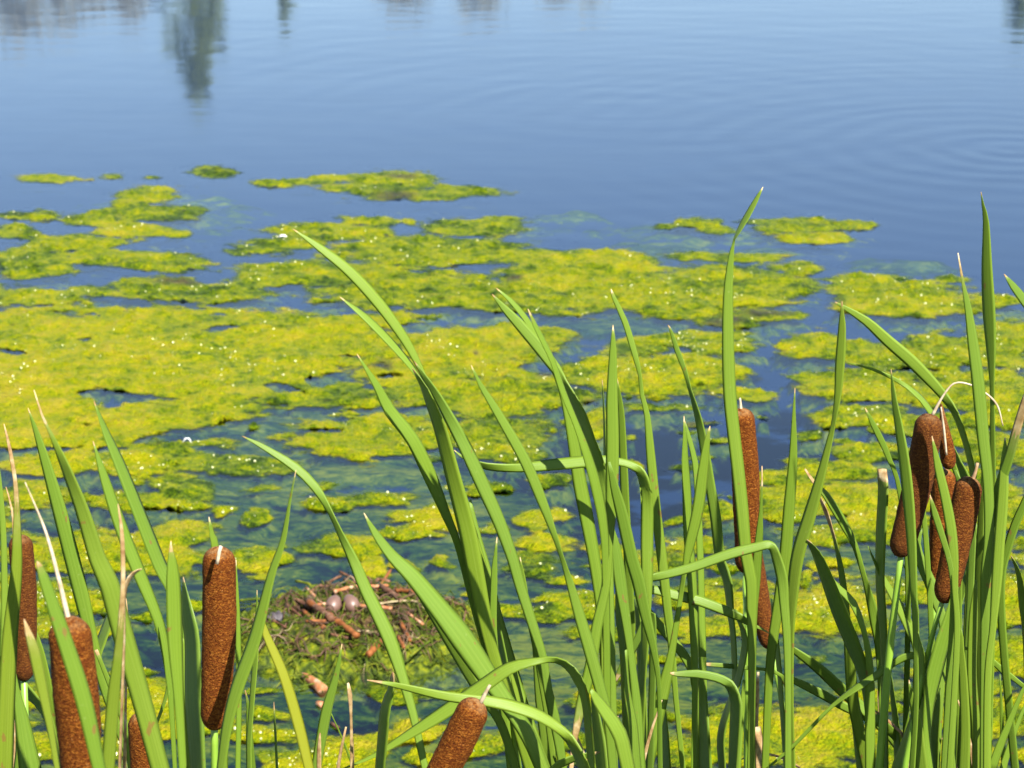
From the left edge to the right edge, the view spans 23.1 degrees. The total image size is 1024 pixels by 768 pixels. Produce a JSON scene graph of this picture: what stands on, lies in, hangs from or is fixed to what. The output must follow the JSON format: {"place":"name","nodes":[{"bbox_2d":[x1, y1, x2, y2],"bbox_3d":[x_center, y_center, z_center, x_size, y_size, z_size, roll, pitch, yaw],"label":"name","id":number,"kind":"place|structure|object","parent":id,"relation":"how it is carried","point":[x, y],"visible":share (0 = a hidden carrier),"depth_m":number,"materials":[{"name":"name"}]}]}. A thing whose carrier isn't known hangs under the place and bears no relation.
{"place":"outdoors","nodes":[
{"label":"outdoors","id":0,"kind":"place"},
{"bbox_2d":[0,0,1023,767],"bbox_3d":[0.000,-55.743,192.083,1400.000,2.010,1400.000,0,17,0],"label":"water","id":1,"kind":"structure","parent":0,"point":[900,122],"depth_m":14.98,"materials":[{"name":"blue liquid"}]},
{"label":"water","id":2,"kind":"structure","parent":0,"visible":0},
{"bbox_2d":[0,424,59,767],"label":"cattail plant","id":3,"kind":"object","parent":2,"relation":"on","point":[18,606],"visible":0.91,"depth_m":1.94,"materials":[{"name":"green plant"}]},
{"bbox_2d":[16,173,93,183],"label":"algae mat","id":4,"kind":"object","parent":2,"relation":"on","point":[51,178],"visible":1,"depth_m":9.87,"materials":[{"name":"plant"}]},
{"bbox_2d":[24,482,141,767],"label":"cattail plant","id":5,"kind":"object","parent":2,"relation":"on","point":[75,693],"visible":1,"depth_m":1.24,"materials":[{"name":"green plant"}]},
{"bbox_2d":[28,390,169,767],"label":"cattail plant","id":6,"kind":"object","parent":2,"relation":"on","point":[135,676],"visible":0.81,"depth_m":1.45,"materials":[{"name":"green plant"}]},
{"bbox_2d":[99,173,122,179],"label":"algae mat","id":7,"kind":"object","parent":2,"relation":"on","point":[115,176],"visible":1,"depth_m":9.90,"materials":[{"name":"green plant"}]},
{"bbox_2d":[84,221,173,239],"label":"algae mat","id":8,"kind":"object","parent":2,"relation":"on","point":[117,230],"visible":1,"depth_m":8.99,"materials":[{"name":"green plant"}]},
{"bbox_2d":[93,441,176,767],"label":"cattail plant","id":9,"kind":"object","parent":2,"relation":"on","point":[134,754],"visible":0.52,"depth_m":1.69,"materials":[{"name":"green plant"}]},
{"bbox_2d":[110,184,181,207],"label":"algae mat","id":10,"kind":"object","parent":2,"relation":"on","point":[148,194],"visible":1,"depth_m":9.54,"materials":[{"name":"green plant"}]},
{"bbox_2d":[143,176,160,178],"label":"algae mat","id":11,"kind":"object","parent":2,"relation":"on","point":[150,177],"visible":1,"depth_m":9.88,"materials":[{"name":"green plant"}]},
{"bbox_2d":[94,401,295,767],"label":"cattail plant","id":12,"kind":"object","parent":2,"relation":"on","point":[209,695],"visible":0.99,"depth_m":1.57,"materials":[{"name":"green plant"}]},
{"bbox_2d":[184,164,239,178],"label":"algae mat","id":13,"kind":"object","parent":2,"relation":"on","point":[210,171],"visible":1,"depth_m":9.97,"materials":[{"name":"green plant"}]},
{"bbox_2d":[235,562,277,767],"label":"cattail plant","id":14,"kind":"object","parent":2,"relation":"on","point":[250,754],"visible":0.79,"depth_m":1.88,"materials":[{"name":"green plant"}]},
{"bbox_2d":[240,484,279,491],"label":"algae mat","id":15,"kind":"object","parent":2,"relation":"on","point":[262,487],"visible":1,"depth_m":6.29,"materials":[{"name":"green plant"}]},
{"bbox_2d":[233,545,294,579],"bbox_3d":[-0.573,0.408,5.783,0.184,0.014,0.252,0,17,0],"label":"algae mat","id":16,"kind":"object","parent":2,"relation":"on","point":[258,562],"visible":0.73,"depth_m":5.79,"materials":[{"name":"green plant"}]},
{"bbox_2d":[263,624,341,767],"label":"cattail plant","id":17,"kind":"object","parent":2,"relation":"on","point":[308,761],"visible":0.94,"depth_m":1.64,"materials":[{"name":"green plant"}]},
{"bbox_2d":[301,672,327,694],"bbox_3d":[-0.407,0.611,5.122,0.022,0.023,0.090,-9,19,-28],"label":"reed stalk","id":18,"kind":"object","parent":2,"relation":"on","point":[318,686],"visible":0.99,"depth_m":5.09,"materials":[{"name":"orange plant"}]},
{"bbox_2d":[315,701,323,707],"bbox_3d":[-0.385,0.642,5.018,0.016,0.015,0.014,12,21,36],"label":"reed stalk","id":19,"kind":"object","parent":2,"relation":"on","point":[319,703],"visible":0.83,"depth_m":5.01,"materials":[{"name":"plant"}]},
{"bbox_2d":[242,436,427,767],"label":"cattail plant","id":20,"kind":"object","parent":2,"relation":"on","point":[382,624],"visible":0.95,"depth_m":1.73,"materials":[{"name":"green plant"}]},
{"bbox_2d":[330,722,339,729],"bbox_3d":[-0.349,0.672,4.919,0.008,0.008,0.028,-11,20,-32],"label":"reed stalk","id":21,"kind":"object","parent":2,"relation":"on","point":[333,725],"visible":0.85,"depth_m":4.91,"materials":[{"name":"brown plant"}]},
{"bbox_2d":[331,683,353,767],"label":"cattail plant","id":22,"kind":"object","parent":2,"relation":"on","point":[351,754],"visible":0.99,"depth_m":1.69,"materials":[{"name":"beige plant"}]},
{"bbox_2d":[200,568,511,705],"bbox_3d":[-0.335,0.511,5.381,0.671,0.114,0.671,0,17,0],"label":"bird nest","id":23,"kind":"object","parent":2,"relation":"on","point":[310,634],"visible":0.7,"depth_m":5.24,"materials":[{"name":"plant"}]},
{"bbox_2d":[266,610,289,621],"bbox_3d":[-0.499,0.494,5.338,0.051,0.021,0.035,0,17,0],"label":"dead leaf","id":24,"kind":"object","parent":23,"relation":"on","point":[278,615],"visible":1,"depth_m":5.33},
{"bbox_2d":[325,595,340,612],"bbox_3d":[-0.388,0.479,5.422,0.036,0.038,0.043,0,17,0],"label":"egg","id":25,"kind":"object","parent":23,"relation":"in","point":[334,601],"visible":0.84,"depth_m":5.41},
{"bbox_2d":[343,594,358,612],"bbox_3d":[-0.349,0.478,5.428,0.037,0.038,0.043,0,17,0],"label":"egg","id":26,"kind":"object","parent":23,"relation":"in","point":[350,600],"visible":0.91,"depth_m":5.41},
{"bbox_2d":[249,169,518,201],"bbox_3d":[-0.502,-0.769,9.696,0.799,0.019,0.979,-14,22,-40],"label":"algae mat","id":27,"kind":"object","parent":2,"relation":"on","point":[389,186],"visible":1,"depth_m":9.72,"materials":[{"name":"plant"}]},
{"bbox_2d":[383,507,457,534],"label":"algae mat","id":28,"kind":"object","parent":2,"relation":"on","point":[432,517],"visible":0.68,"depth_m":6.07,"materials":[{"name":"yellow plant"}]},
{"bbox_2d":[293,229,566,767],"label":"cattail plant","id":29,"kind":"object","parent":2,"relation":"on","point":[479,573],"visible":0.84,"depth_m":1.79,"materials":[{"name":"green plant"}]},
{"bbox_2d":[427,684,490,767],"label":"cattail plant","id":30,"kind":"object","parent":2,"relation":"on","point":[460,736],"visible":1,"depth_m":1.57,"materials":[{"name":"plant"}]},
{"bbox_2d":[344,513,599,767],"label":"cattail plant","id":31,"kind":"object","parent":2,"relation":"on","point":[480,672],"visible":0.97,"depth_m":1.72,"materials":[{"name":"green plant"}]},
{"bbox_2d":[352,321,592,387],"bbox_3d":[-0.098,-0.101,7.475,0.737,0.016,0.722,0,17,0],"label":"algae mat","id":32,"kind":"object","parent":2,"relation":"on","point":[499,346],"visible":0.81,"depth_m":7.46,"materials":[{"name":"green plant"}]},
{"bbox_2d":[0,203,1023,767],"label":"floating algae","id":33,"kind":"object","parent":2,"relation":"on","point":[136,355],"visible":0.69,"depth_m":7.14,"materials":[{"name":"green plant"}]},
{"bbox_2d":[0,172,1020,764],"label":"bubbles","id":34,"kind":"object","parent":33,"relation":"on","point":[474,450],"visible":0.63,"depth_m":7.23,"materials":[{"name":"beige"}]},
{"bbox_2d":[0,186,1023,767],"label":"submerged algae","id":35,"kind":"object","parent":2,"relation":"in","point":[304,524],"visible":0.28,"depth_m":6.32,"materials":[{"name":"teal plant"}]},
{"bbox_2d":[511,507,573,532],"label":"algae mat","id":36,"kind":"object","parent":2,"relation":"on","point":[529,518],"visible":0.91,"depth_m":6.08,"materials":[{"name":"plant"}]},
{"bbox_2d":[513,530,578,552],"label":"algae mat","id":37,"kind":"object","parent":2,"relation":"on","point":[539,541],"visible":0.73,"depth_m":5.90,"materials":[{"name":"plant"}]},
{"bbox_2d":[454,288,685,767],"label":"cattail plant","id":38,"kind":"object","parent":2,"relation":"on","point":[628,741],"visible":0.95,"depth_m":1.80,"materials":[{"name":"green plant"}]},
{"bbox_2d":[623,402,757,416],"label":"algae mat","id":39,"kind":"object","parent":2,"relation":"on","point":[638,406],"visible":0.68,"depth_m":6.94,"materials":[{"name":"green plant"}]},
{"bbox_2d":[652,216,735,234],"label":"algae mat","id":40,"kind":"object","parent":2,"relation":"on","point":[708,226],"visible":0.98,"depth_m":9.07,"materials":[{"name":"plant"}]},
{"bbox_2d":[634,325,769,767],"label":"cattail plant","id":41,"kind":"object","parent":2,"relation":"on","point":[696,600],"visible":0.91,"depth_m":1.98,"materials":[{"name":"green plant"}]},
{"bbox_2d":[653,187,796,767],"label":"cattail plant","id":42,"kind":"object","parent":2,"relation":"on","point":[746,551],"visible":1,"depth_m":1.91,"materials":[{"name":"green plant"}]},
{"bbox_2d":[630,260,825,320],"bbox_3d":[0.739,-0.312,8.171,0.576,0.020,1.009,6,18,18],"label":"algae mat","id":43,"kind":"object","parent":2,"relation":"on","point":[772,288],"visible":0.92,"depth_m":8.18,"materials":[{"name":"green plant"}]},
{"bbox_2d":[707,386,778,402],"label":"algae mat","id":44,"kind":"object","parent":2,"relation":"on","point":[758,394],"visible":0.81,"depth_m":7.07,"materials":[{"name":"green plant"}]},
{"bbox_2d":[693,308,809,329],"bbox_3d":[0.758,-0.214,7.850,0.421,0.016,0.278,0,17,0],"label":"algae mat","id":45,"kind":"object","parent":2,"relation":"on","point":[741,319],"visible":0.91,"depth_m":7.85,"materials":[{"name":"plant"}]},
{"bbox_2d":[706,553,799,767],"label":"cattail plant","id":46,"kind":"object","parent":2,"relation":"on","point":[765,605],"visible":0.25,"depth_m":2.16,"materials":[{"name":"brown plant"}]},
{"bbox_2d":[734,216,879,244],"bbox_3d":[1.079,-0.561,9.006,0.584,0.016,0.537,0,17,0],"label":"algae mat","id":47,"kind":"object","parent":2,"relation":"on","point":[800,228],"visible":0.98,"depth_m":9.02,"materials":[{"name":"green plant"}]},
{"bbox_2d":[770,571,902,638],"bbox_3d":[0.704,0.484,5.522,0.376,0.016,0.468,0,17,0],"label":"algae mat","id":48,"kind":"object","parent":2,"relation":"on","point":[817,621],"visible":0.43,"depth_m":5.47,"materials":[{"name":"yellow plant"}]},
{"bbox_2d":[766,302,925,767],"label":"cattail plant","id":49,"kind":"object","parent":2,"relation":"on","point":[855,707],"visible":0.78,"depth_m":1.94,"materials":[{"name":"green plant"}]},
{"bbox_2d":[835,302,981,767],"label":"cattail plant","id":50,"kind":"object","parent":2,"relation":"on","point":[966,497],"visible":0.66,"depth_m":1.85,"materials":[{"name":"green plant"}]},
{"bbox_2d":[823,268,1019,318],"bbox_3d":[1.355,-0.306,8.158,0.822,0.015,0.740,0,17,0],"label":"algae mat","id":51,"kind":"object","parent":2,"relation":"on","point":[869,289],"visible":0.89,"depth_m":8.10,"materials":[{"name":"plant"}]},
{"bbox_2d":[865,370,1002,767],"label":"cattail plant","id":52,"kind":"object","parent":2,"relation":"on","point":[917,473],"visible":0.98,"depth_m":1.84,"materials":[{"name":"green plant"}]},
{"bbox_2d":[916,404,959,767],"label":"cattail plant","id":53,"kind":"object","parent":2,"relation":"on","point":[942,519],"visible":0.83,"depth_m":1.84,"materials":[{"name":"green plant"}]},
{"bbox_2d":[956,193,1023,767],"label":"cattail plant","id":54,"kind":"object","parent":2,"relation":"on","point":[990,528],"visible":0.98,"depth_m":1.81,"materials":[{"name":"green plant"}]},
{"bbox_2d":[964,274,1023,767],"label":"cattail plant","id":55,"kind":"object","parent":2,"relation":"on","point":[1009,728],"visible":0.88,"depth_m":1.85,"materials":[{"name":"green plant"}]}
]}

